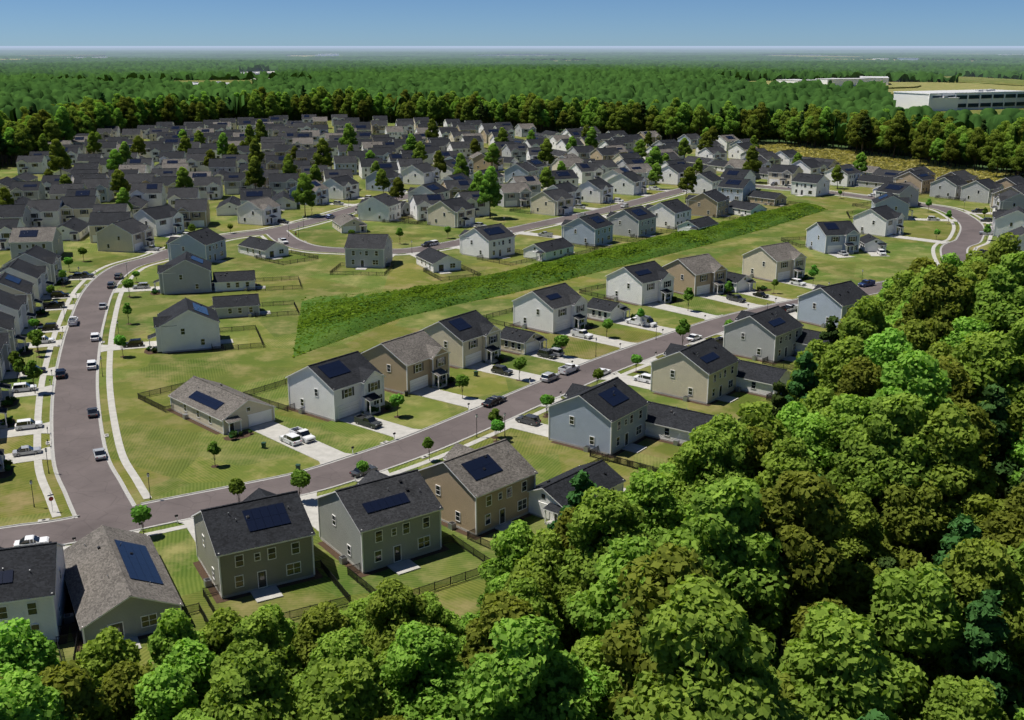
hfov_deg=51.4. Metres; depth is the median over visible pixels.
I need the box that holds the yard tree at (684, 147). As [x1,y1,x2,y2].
[678,137,691,155]
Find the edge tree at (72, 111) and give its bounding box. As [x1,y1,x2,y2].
[67,107,77,118]
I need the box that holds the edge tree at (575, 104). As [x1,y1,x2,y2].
[570,97,581,123]
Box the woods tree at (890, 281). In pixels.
[868,278,894,313]
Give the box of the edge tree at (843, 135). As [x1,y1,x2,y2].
[841,116,852,149]
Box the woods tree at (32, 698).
[0,667,77,719]
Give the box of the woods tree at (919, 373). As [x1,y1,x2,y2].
[864,349,953,417]
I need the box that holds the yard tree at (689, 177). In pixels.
[677,166,696,201]
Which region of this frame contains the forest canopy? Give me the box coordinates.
[0,47,1023,144]
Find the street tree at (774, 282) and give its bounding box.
[771,279,778,293]
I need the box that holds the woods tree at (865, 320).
[837,295,895,345]
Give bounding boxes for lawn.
[0,119,1023,719]
[941,108,1023,114]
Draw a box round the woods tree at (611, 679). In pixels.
[596,635,636,719]
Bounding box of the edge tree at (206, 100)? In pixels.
[201,94,213,114]
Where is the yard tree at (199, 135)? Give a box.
[193,130,205,142]
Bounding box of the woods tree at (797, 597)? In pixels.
[771,590,805,633]
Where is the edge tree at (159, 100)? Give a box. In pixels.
[154,95,166,121]
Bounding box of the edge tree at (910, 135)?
[903,128,914,157]
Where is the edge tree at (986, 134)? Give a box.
[976,132,988,167]
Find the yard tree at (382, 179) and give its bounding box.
[375,168,390,192]
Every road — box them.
[0,278,898,547]
[33,173,503,527]
[259,188,687,254]
[756,184,991,265]
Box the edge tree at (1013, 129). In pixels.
[1004,117,1023,174]
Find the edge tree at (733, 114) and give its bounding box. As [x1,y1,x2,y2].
[723,105,740,134]
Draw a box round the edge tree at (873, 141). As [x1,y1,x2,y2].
[865,126,880,154]
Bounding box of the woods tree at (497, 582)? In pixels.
[474,572,509,617]
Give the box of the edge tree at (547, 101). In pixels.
[544,99,552,124]
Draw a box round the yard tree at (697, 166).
[692,158,703,172]
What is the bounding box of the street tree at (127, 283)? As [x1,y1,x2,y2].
[122,278,133,296]
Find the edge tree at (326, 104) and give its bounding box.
[320,97,333,119]
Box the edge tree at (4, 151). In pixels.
[0,135,13,164]
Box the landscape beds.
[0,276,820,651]
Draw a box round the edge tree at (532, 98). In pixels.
[525,94,536,125]
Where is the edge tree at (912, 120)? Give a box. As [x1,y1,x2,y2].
[909,115,916,156]
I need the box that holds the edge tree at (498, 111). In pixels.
[494,104,505,121]
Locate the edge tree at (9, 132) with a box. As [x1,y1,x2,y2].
[3,127,23,164]
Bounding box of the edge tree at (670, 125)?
[665,117,678,138]
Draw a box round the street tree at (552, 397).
[539,394,554,413]
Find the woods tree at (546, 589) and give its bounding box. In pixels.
[499,565,571,652]
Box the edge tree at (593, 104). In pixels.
[584,97,599,125]
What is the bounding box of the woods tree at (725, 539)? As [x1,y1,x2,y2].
[654,476,789,641]
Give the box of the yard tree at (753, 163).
[741,145,761,171]
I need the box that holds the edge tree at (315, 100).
[311,95,323,113]
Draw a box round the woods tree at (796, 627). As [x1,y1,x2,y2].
[778,597,848,672]
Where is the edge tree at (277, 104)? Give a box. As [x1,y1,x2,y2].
[271,101,281,115]
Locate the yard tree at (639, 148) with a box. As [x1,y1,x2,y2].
[633,139,646,156]
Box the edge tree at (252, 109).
[246,98,260,116]
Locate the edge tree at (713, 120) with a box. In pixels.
[709,115,718,130]
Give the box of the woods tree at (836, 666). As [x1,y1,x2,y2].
[778,601,905,719]
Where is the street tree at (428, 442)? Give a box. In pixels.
[422,437,433,460]
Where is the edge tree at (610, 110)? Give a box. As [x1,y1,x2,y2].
[603,102,616,123]
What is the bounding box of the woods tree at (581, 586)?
[554,569,595,651]
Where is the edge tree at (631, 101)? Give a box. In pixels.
[626,99,634,133]
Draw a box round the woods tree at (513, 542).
[476,519,539,609]
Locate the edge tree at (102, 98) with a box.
[99,92,106,102]
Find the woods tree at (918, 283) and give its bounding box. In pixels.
[892,265,935,314]
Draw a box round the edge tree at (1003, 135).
[1000,124,1011,170]
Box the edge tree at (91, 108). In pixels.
[87,105,95,120]
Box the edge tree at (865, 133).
[857,116,872,151]
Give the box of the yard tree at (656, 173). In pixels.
[647,162,662,185]
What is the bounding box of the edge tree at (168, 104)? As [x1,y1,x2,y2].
[161,95,177,121]
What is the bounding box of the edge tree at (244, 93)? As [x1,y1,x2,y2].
[240,90,248,115]
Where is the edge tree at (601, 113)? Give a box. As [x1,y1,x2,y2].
[591,105,607,129]
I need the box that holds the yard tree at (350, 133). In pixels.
[338,123,357,144]
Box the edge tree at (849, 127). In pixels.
[845,114,856,141]
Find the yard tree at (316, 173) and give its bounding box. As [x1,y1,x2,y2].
[307,164,321,181]
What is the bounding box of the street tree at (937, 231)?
[934,229,940,236]
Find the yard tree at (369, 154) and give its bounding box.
[365,150,374,157]
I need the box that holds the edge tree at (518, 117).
[515,100,525,120]
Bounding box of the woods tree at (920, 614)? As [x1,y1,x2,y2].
[865,561,968,719]
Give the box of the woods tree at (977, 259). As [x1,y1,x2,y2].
[964,256,989,266]
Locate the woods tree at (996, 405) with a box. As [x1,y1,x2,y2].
[978,383,1020,508]
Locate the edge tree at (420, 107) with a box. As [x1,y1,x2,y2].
[414,101,425,116]
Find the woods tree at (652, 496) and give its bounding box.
[622,467,685,542]
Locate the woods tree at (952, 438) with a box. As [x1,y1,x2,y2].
[894,401,998,562]
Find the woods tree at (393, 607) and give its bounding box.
[363,578,450,660]
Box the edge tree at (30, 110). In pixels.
[28,106,35,149]
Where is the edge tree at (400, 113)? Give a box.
[398,102,406,118]
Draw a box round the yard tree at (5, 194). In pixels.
[0,187,13,204]
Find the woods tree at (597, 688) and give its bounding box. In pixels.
[579,663,610,719]
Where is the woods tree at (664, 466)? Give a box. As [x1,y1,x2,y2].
[657,462,681,481]
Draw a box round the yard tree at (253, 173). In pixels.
[244,155,265,187]
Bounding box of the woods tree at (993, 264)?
[988,263,1004,273]
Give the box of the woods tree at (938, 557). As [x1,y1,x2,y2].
[932,518,957,676]
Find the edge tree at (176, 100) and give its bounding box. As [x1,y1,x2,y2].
[168,95,179,124]
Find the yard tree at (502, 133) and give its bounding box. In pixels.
[494,127,508,141]
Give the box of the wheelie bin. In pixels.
[261,442,265,448]
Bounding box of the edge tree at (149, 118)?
[143,108,154,124]
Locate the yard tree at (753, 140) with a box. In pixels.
[750,135,759,147]
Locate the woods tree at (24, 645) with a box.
[0,617,66,683]
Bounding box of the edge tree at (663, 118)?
[659,106,669,138]
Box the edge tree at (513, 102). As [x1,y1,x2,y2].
[505,94,518,128]
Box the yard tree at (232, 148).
[226,143,238,153]
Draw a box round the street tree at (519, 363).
[513,356,526,379]
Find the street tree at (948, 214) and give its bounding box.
[946,210,951,220]
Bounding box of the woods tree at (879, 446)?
[826,392,943,538]
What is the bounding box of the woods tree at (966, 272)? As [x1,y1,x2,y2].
[953,265,980,296]
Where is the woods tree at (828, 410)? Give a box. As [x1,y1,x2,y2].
[820,394,848,418]
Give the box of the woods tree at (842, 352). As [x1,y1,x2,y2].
[798,336,869,398]
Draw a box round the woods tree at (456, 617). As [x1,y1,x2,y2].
[448,609,460,621]
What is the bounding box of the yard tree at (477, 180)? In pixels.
[468,171,483,190]
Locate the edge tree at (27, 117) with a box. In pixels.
[23,115,30,124]
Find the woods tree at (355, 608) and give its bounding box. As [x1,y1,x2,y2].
[346,597,369,624]
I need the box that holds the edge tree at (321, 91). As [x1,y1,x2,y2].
[316,86,328,109]
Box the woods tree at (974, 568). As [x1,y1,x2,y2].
[913,538,1023,689]
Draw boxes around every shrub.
[0,400,8,405]
[2,458,12,465]
[4,417,13,424]
[4,465,10,470]
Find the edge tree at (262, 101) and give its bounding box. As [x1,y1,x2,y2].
[259,98,267,116]
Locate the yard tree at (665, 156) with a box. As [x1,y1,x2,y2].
[662,153,669,161]
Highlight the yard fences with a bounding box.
[56,192,965,660]
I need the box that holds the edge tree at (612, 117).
[605,113,616,130]
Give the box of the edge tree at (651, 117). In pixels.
[646,114,654,130]
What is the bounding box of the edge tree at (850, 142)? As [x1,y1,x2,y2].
[847,128,864,153]
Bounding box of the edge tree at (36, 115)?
[32,113,43,121]
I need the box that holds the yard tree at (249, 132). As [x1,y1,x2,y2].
[244,124,257,144]
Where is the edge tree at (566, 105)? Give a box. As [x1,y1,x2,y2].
[561,102,569,110]
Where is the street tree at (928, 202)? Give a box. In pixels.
[926,199,931,208]
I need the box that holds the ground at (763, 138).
[0,46,1023,174]
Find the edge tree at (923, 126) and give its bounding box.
[911,119,929,161]
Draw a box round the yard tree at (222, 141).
[216,132,229,154]
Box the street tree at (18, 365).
[12,359,23,381]
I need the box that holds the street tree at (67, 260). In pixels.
[63,257,73,271]
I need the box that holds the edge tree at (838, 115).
[822,109,841,148]
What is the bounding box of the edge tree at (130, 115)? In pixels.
[124,108,138,127]
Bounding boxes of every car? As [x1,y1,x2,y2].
[11,382,36,392]
[12,445,40,456]
[13,535,48,546]
[14,418,42,430]
[22,365,45,373]
[37,322,57,330]
[41,335,53,342]
[43,300,64,304]
[43,301,64,308]
[50,291,68,297]
[55,368,65,378]
[68,272,84,278]
[68,316,77,325]
[82,271,93,277]
[86,359,96,369]
[86,407,97,417]
[90,332,99,340]
[92,447,105,459]
[99,303,106,308]
[107,281,115,287]
[114,273,123,278]
[123,338,142,347]
[132,282,149,288]
[142,245,159,250]
[277,219,288,223]
[278,238,287,243]
[279,432,301,445]
[289,427,315,442]
[326,214,334,218]
[333,200,343,204]
[349,464,377,476]
[354,414,381,428]
[421,241,432,246]
[430,240,438,245]
[474,222,485,226]
[481,397,499,406]
[491,364,512,375]
[491,395,506,404]
[515,413,540,425]
[537,348,557,358]
[538,231,552,236]
[540,371,559,381]
[550,347,563,355]
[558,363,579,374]
[570,328,592,338]
[574,204,585,208]
[577,213,587,217]
[601,368,610,374]
[613,198,623,201]
[620,203,628,207]
[625,317,644,325]
[632,373,650,383]
[635,315,655,326]
[648,186,659,189]
[686,333,702,340]
[713,336,722,345]
[726,294,745,302]
[753,291,768,297]
[781,304,796,312]
[785,304,797,312]
[790,278,805,285]
[837,250,848,255]
[858,279,875,286]
[877,249,885,254]
[927,216,939,220]
[971,208,983,212]
[979,231,993,234]
[980,217,992,221]
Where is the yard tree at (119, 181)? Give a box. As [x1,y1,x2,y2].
[109,169,130,193]
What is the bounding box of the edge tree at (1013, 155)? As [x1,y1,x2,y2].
[1008,145,1022,174]
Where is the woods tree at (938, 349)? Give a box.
[926,341,953,358]
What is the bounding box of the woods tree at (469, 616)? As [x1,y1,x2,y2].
[459,612,477,635]
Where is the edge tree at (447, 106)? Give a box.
[442,102,450,118]
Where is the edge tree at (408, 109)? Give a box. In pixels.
[403,101,415,118]
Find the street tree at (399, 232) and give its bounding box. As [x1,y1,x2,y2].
[395,227,402,235]
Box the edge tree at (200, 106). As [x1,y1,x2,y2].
[194,102,209,120]
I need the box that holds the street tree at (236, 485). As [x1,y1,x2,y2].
[228,477,245,501]
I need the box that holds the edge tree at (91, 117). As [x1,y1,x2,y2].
[84,112,96,131]
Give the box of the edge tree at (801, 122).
[798,114,804,145]
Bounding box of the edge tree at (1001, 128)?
[996,125,1005,166]
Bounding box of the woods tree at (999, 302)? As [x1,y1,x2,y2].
[965,251,1023,336]
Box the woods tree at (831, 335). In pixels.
[819,315,839,346]
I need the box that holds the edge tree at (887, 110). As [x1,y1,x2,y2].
[882,108,891,152]
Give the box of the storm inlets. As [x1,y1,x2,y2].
[38,192,723,522]
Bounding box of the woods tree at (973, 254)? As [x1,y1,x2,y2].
[963,250,983,265]
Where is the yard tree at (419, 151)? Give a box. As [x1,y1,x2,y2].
[412,141,427,159]
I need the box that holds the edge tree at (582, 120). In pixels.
[580,105,587,126]
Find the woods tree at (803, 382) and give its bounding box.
[785,351,819,405]
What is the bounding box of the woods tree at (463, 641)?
[451,635,468,660]
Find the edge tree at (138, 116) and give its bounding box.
[132,112,143,125]
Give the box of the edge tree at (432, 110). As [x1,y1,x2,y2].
[426,98,438,118]
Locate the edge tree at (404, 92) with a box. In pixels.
[399,89,409,100]
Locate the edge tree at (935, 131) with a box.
[924,121,943,164]
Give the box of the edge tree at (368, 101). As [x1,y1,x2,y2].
[365,96,374,115]
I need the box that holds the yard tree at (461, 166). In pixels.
[452,152,469,176]
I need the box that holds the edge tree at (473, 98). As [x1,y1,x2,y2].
[469,94,478,108]
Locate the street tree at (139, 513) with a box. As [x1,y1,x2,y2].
[130,504,151,533]
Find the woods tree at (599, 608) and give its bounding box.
[565,534,654,637]
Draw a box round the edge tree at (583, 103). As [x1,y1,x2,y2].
[581,100,585,109]
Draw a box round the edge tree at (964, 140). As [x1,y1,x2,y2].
[953,134,970,167]
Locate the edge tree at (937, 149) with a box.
[928,138,944,165]
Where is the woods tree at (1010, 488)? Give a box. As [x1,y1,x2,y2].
[1002,471,1023,498]
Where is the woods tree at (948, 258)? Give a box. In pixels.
[940,252,963,273]
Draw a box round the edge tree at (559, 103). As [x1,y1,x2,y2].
[553,96,563,131]
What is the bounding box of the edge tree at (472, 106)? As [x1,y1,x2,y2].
[468,100,473,119]
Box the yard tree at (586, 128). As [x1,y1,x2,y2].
[581,125,589,136]
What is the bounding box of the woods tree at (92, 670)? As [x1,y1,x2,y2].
[75,659,103,689]
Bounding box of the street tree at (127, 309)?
[122,303,131,323]
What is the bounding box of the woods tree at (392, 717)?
[372,715,405,719]
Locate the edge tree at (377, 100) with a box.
[371,95,382,115]
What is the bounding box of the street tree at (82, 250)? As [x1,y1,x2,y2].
[78,247,86,258]
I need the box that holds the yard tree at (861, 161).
[853,152,867,173]
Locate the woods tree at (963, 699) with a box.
[906,674,1008,719]
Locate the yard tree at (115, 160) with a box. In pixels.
[106,149,123,169]
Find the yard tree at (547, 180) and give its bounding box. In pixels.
[539,167,555,188]
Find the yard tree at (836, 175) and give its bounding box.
[831,165,843,188]
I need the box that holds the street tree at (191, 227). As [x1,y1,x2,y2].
[188,223,195,230]
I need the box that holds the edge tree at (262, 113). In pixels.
[255,104,265,117]
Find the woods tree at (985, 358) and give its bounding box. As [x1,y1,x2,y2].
[949,330,1023,492]
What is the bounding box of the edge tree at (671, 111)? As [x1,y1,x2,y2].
[663,106,676,138]
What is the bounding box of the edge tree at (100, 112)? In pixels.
[93,102,111,127]
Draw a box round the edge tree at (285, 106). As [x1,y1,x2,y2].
[279,92,292,114]
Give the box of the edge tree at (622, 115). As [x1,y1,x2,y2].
[614,105,630,130]
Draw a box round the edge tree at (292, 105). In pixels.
[289,100,298,120]
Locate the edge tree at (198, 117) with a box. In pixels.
[194,111,203,122]
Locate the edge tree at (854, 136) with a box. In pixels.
[848,109,876,150]
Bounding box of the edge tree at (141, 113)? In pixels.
[136,106,144,124]
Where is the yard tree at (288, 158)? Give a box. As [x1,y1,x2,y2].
[281,153,297,170]
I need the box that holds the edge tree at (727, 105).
[721,100,732,134]
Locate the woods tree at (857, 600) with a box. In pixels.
[781,561,908,663]
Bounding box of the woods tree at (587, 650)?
[569,635,604,716]
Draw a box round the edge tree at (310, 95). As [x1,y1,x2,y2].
[309,92,312,106]
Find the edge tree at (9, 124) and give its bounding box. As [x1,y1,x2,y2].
[2,121,18,163]
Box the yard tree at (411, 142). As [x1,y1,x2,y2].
[402,133,416,149]
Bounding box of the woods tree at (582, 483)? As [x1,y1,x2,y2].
[547,469,596,530]
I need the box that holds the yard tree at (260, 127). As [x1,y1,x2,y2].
[254,119,267,141]
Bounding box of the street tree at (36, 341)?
[31,337,41,352]
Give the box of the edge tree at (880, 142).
[875,126,892,155]
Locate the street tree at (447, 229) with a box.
[444,226,450,232]
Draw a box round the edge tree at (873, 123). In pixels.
[865,118,876,152]
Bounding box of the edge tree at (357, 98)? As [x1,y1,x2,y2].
[351,89,363,121]
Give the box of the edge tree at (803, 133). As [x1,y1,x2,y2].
[799,116,815,147]
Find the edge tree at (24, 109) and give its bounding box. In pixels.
[20,106,29,113]
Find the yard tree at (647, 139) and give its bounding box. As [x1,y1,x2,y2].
[643,131,652,147]
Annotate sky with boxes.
[0,0,1023,45]
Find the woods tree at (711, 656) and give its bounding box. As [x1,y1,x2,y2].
[612,573,815,719]
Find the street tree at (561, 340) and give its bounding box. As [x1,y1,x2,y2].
[554,335,569,356]
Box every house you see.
[0,176,16,189]
[0,204,31,226]
[0,218,24,249]
[0,258,54,299]
[0,272,42,313]
[0,290,36,334]
[0,311,25,351]
[0,332,19,380]
[0,382,11,405]
[0,407,7,428]
[0,449,4,471]
[0,542,71,641]
[2,245,66,283]
[8,226,63,258]
[10,181,45,199]
[12,172,37,180]
[14,196,30,203]
[16,155,47,173]
[27,199,62,226]
[29,151,51,168]
[41,175,73,198]
[47,140,72,144]
[48,183,86,198]
[53,167,72,174]
[57,217,88,240]
[60,196,100,222]
[62,144,85,153]
[63,525,183,648]
[64,147,81,164]
[65,188,100,203]
[70,169,100,177]
[71,136,87,143]
[73,163,102,172]
[73,173,108,182]
[75,133,88,135]
[76,153,103,162]
[81,178,113,201]
[84,139,106,153]
[88,158,111,173]
[88,211,133,242]
[92,203,130,211]
[95,141,117,157]
[96,217,154,252]
[97,128,113,138]
[102,126,120,136]
[108,137,128,143]
[108,169,139,191]
[116,144,142,155]
[117,152,139,165]
[118,164,148,172]
[120,139,132,143]
[121,128,142,138]
[124,173,155,196]
[127,158,154,172]
[128,195,148,213]
[130,182,165,206]
[133,204,184,236]
[137,125,155,138]
[143,141,164,157]
[147,297,233,352]
[149,128,170,140]
[150,143,174,161]
[151,168,177,176]
[152,176,176,199]
[153,251,214,294]
[154,162,161,167]
[156,122,174,127]
[156,132,175,140]
[158,151,185,162]
[159,138,180,150]
[162,159,187,167]
[163,163,189,170]
[166,227,226,262]
[167,134,178,137]
[167,187,200,207]
[168,125,186,131]
[168,376,275,435]
[173,130,193,135]
[174,198,209,228]
[178,142,200,152]
[186,123,205,132]
[186,153,208,170]
[187,136,208,142]
[187,148,211,152]
[188,171,212,186]
[191,488,315,602]
[194,132,214,142]
[194,176,222,199]
[196,128,214,132]
[201,143,221,157]
[203,119,219,127]
[208,124,227,130]
[208,158,236,173]
[209,293,269,317]
[211,135,231,145]
[211,270,264,291]
[212,169,229,183]
[213,122,231,129]
[214,131,234,136]
[216,195,240,215]
[219,118,236,128]
[222,154,247,171]
[223,129,240,131]
[223,172,253,194]
[228,141,244,145]
[231,137,249,144]
[233,132,246,136]
[237,117,253,128]
[237,145,250,154]
[237,197,280,225]
[237,236,288,259]
[238,120,255,131]
[240,163,266,171]
[240,188,272,204]
[252,127,268,141]
[253,118,269,121]
[254,169,278,188]
[261,136,281,142]
[261,142,281,150]
[261,151,275,165]
[263,139,285,144]
[265,123,283,136]
[266,155,290,172]
[268,173,297,193]
[269,116,283,122]
[272,126,288,135]
[272,191,296,210]
[274,115,287,123]
[274,144,295,159]
[278,132,293,143]
[279,127,297,132]
[283,160,309,177]
[285,351,385,421]
[287,120,302,127]
[289,180,328,204]
[292,137,312,148]
[293,122,310,131]
[294,132,312,137]
[296,150,317,159]
[301,130,319,144]
[301,165,327,182]
[302,114,316,124]
[307,153,332,168]
[309,147,331,153]
[311,124,327,132]
[312,117,327,123]
[315,469,443,574]
[320,131,328,140]
[322,175,359,199]
[323,169,352,181]
[325,133,342,140]
[327,141,340,157]
[329,135,342,140]
[331,114,347,125]
[332,213,367,232]
[333,120,348,132]
[333,155,356,174]
[337,144,359,155]
[344,117,359,125]
[344,233,392,269]
[347,150,367,169]
[352,124,370,130]
[354,122,370,125]
[355,131,371,138]
[355,138,372,150]
[355,199,409,215]
[358,158,382,178]
[358,193,401,221]
[361,141,383,150]
[361,330,450,393]
[365,168,403,191]
[367,147,392,161]
[370,134,389,137]
[371,120,387,133]
[371,162,398,172]
[372,115,387,124]
[372,137,392,141]
[372,145,395,153]
[382,142,404,153]
[384,126,403,138]
[387,153,411,161]
[392,139,406,144]
[395,121,413,133]
[396,118,413,123]
[396,158,422,172]
[400,134,422,142]
[400,150,424,162]
[400,162,439,184]
[407,182,449,203]
[409,193,445,220]
[413,117,428,129]
[414,127,431,132]
[415,133,425,142]
[415,247,461,273]
[416,124,427,127]
[418,439,537,535]
[419,121,437,125]
[419,310,501,368]
[423,143,434,145]
[425,137,445,142]
[425,146,440,164]
[427,197,475,227]
[428,139,450,150]
[433,151,459,164]
[437,173,472,183]
[438,128,458,138]
[439,159,456,178]
[441,179,471,198]
[443,119,459,126]
[444,155,473,173]
[446,141,472,157]
[448,131,470,141]
[449,122,467,127]
[454,191,489,217]
[456,124,475,132]
[459,133,483,147]
[459,136,482,146]
[459,223,515,258]
[464,120,481,132]
[469,152,480,158]
[469,169,503,183]
[472,152,503,170]
[478,123,498,132]
[480,128,499,142]
[480,147,487,152]
[488,131,509,145]
[490,135,512,143]
[493,141,514,155]
[494,125,514,138]
[495,122,512,126]
[498,182,531,206]
[501,143,527,161]
[501,326,547,354]
[502,156,518,167]
[504,162,538,182]
[507,175,541,196]
[513,138,524,142]
[513,282,588,333]
[515,123,536,136]
[516,158,547,178]
[523,138,543,146]
[524,237,575,260]
[526,147,551,165]
[527,459,625,524]
[531,188,573,215]
[534,132,550,137]
[534,135,548,138]
[541,182,581,205]
[542,130,560,135]
[542,169,578,189]
[546,377,649,454]
[549,135,569,148]
[550,153,583,169]
[551,157,582,169]
[552,149,566,157]
[556,138,583,150]
[561,128,582,134]
[561,213,613,245]
[565,131,586,137]
[566,145,594,158]
[568,162,602,183]
[576,178,613,203]
[579,136,602,148]
[580,126,600,132]
[581,158,594,162]
[587,297,630,320]
[589,159,617,173]
[590,147,620,159]
[596,133,614,140]
[598,140,625,148]
[602,167,630,181]
[603,145,627,152]
[606,130,627,136]
[606,205,656,237]
[606,260,674,305]
[608,171,646,195]
[609,136,633,148]
[612,152,641,162]
[616,158,645,167]
[621,134,643,147]
[622,163,654,184]
[638,131,661,145]
[643,145,669,158]
[645,148,678,159]
[645,199,691,228]
[645,401,723,445]
[649,337,739,403]
[652,139,676,145]
[657,163,686,184]
[660,159,690,167]
[661,152,680,159]
[662,142,684,158]
[662,253,727,296]
[677,133,701,148]
[677,216,718,231]
[684,156,713,164]
[685,189,729,217]
[686,171,722,193]
[688,163,715,174]
[695,141,724,156]
[697,146,727,160]
[708,159,727,171]
[713,134,737,150]
[717,177,755,201]
[720,168,755,183]
[722,305,803,362]
[724,159,755,173]
[726,271,755,292]
[728,142,757,158]
[728,200,766,216]
[730,138,750,146]
[736,360,791,396]
[740,148,767,158]
[742,242,806,280]
[743,156,771,167]
[745,190,786,205]
[755,167,769,179]
[758,151,781,165]
[767,164,803,185]
[775,149,802,164]
[791,158,825,174]
[791,173,829,196]
[794,328,828,355]
[797,280,868,328]
[803,157,840,164]
[806,220,860,253]
[820,162,835,170]
[824,164,861,186]
[845,164,881,174]
[852,205,904,236]
[856,174,893,187]
[859,233,886,252]
[871,169,902,176]
[871,191,912,219]
[872,182,919,193]
[875,181,919,206]
[893,169,934,193]
[899,166,934,180]
[929,175,968,198]
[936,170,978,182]
[960,178,1004,203]
[990,183,1023,206]
[990,189,1023,214]
[991,206,1023,235]
[996,175,1023,188]
[997,226,1023,250]
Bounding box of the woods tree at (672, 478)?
[657,471,680,523]
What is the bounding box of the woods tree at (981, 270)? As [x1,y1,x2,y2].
[968,261,988,282]
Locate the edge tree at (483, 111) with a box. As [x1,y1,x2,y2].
[479,104,486,122]
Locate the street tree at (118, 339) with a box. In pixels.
[113,334,126,356]
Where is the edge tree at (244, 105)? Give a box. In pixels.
[242,96,249,116]
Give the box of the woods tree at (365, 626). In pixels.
[356,587,388,662]
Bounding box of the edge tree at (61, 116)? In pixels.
[54,106,75,139]
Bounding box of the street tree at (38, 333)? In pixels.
[27,329,43,350]
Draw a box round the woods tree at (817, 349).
[785,338,828,401]
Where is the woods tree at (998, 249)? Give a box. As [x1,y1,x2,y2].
[983,232,1021,265]
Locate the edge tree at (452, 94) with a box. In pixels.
[448,91,457,105]
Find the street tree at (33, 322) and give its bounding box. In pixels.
[28,319,38,328]
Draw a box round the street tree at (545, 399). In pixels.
[541,395,550,416]
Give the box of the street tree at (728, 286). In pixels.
[724,281,733,293]
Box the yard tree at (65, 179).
[59,174,72,183]
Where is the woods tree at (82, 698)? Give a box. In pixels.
[37,659,114,719]
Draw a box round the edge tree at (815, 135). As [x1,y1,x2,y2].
[806,115,823,147]
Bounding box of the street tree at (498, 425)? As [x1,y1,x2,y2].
[491,419,504,441]
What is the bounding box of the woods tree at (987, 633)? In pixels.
[951,589,1023,719]
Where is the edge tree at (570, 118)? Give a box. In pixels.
[564,106,578,127]
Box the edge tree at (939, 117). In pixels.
[932,112,945,159]
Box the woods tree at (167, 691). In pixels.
[132,663,198,719]
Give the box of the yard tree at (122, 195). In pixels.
[115,187,132,210]
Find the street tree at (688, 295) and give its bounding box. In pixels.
[683,287,693,305]
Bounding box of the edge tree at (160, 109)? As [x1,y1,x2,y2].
[157,103,169,120]
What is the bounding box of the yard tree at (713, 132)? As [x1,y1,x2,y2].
[708,126,718,140]
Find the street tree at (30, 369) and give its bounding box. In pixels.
[23,360,42,392]
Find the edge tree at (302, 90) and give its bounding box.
[299,85,305,95]
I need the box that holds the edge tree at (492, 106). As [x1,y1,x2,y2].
[486,101,496,122]
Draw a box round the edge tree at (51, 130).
[42,118,61,141]
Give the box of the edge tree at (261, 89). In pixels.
[258,86,266,117]
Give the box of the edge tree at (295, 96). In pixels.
[291,94,299,119]
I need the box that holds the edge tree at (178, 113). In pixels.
[171,105,183,124]
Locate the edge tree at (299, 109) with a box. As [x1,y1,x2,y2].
[297,101,303,114]
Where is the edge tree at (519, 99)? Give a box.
[511,96,521,119]
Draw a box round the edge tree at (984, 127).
[979,119,988,166]
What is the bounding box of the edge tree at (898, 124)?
[884,111,909,157]
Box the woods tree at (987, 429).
[933,402,1005,507]
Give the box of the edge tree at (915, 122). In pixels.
[911,112,922,156]
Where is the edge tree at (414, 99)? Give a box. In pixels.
[411,94,418,104]
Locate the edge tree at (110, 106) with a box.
[105,102,114,115]
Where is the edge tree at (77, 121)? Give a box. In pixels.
[71,116,86,132]
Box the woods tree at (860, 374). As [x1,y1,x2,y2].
[834,356,882,397]
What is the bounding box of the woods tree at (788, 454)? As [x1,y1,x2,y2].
[754,436,827,496]
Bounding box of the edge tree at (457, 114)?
[454,104,462,118]
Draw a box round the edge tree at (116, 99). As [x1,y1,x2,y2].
[112,93,124,131]
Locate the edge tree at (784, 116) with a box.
[777,110,791,136]
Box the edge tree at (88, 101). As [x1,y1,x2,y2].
[83,98,92,106]
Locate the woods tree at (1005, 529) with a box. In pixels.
[977,482,1023,701]
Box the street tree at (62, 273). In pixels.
[58,270,66,281]
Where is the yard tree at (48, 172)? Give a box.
[41,169,52,180]
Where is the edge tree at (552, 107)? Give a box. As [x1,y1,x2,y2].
[547,101,558,130]
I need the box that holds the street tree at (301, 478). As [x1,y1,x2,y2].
[290,468,310,495]
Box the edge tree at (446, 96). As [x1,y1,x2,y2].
[444,93,450,105]
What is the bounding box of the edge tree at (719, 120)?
[715,116,724,135]
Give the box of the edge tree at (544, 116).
[538,109,550,131]
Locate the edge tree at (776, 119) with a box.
[771,109,782,142]
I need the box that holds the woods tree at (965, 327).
[937,316,991,348]
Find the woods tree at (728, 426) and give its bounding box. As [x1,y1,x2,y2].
[680,413,758,485]
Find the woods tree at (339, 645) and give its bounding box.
[288,627,386,705]
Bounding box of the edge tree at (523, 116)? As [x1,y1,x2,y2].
[520,100,529,122]
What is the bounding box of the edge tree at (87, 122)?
[79,115,94,133]
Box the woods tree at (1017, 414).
[1000,358,1023,457]
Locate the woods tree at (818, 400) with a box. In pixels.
[799,387,834,415]
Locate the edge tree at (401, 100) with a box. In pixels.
[397,95,406,104]
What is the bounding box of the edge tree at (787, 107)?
[783,103,789,141]
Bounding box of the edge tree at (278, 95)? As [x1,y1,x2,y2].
[275,92,284,112]
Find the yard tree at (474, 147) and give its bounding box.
[470,138,481,153]
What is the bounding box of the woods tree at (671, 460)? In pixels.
[668,442,684,468]
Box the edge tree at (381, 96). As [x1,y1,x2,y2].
[375,92,385,114]
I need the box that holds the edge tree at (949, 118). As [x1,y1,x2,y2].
[944,116,953,123]
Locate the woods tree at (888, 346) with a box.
[862,327,912,392]
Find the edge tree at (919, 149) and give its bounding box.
[911,136,928,164]

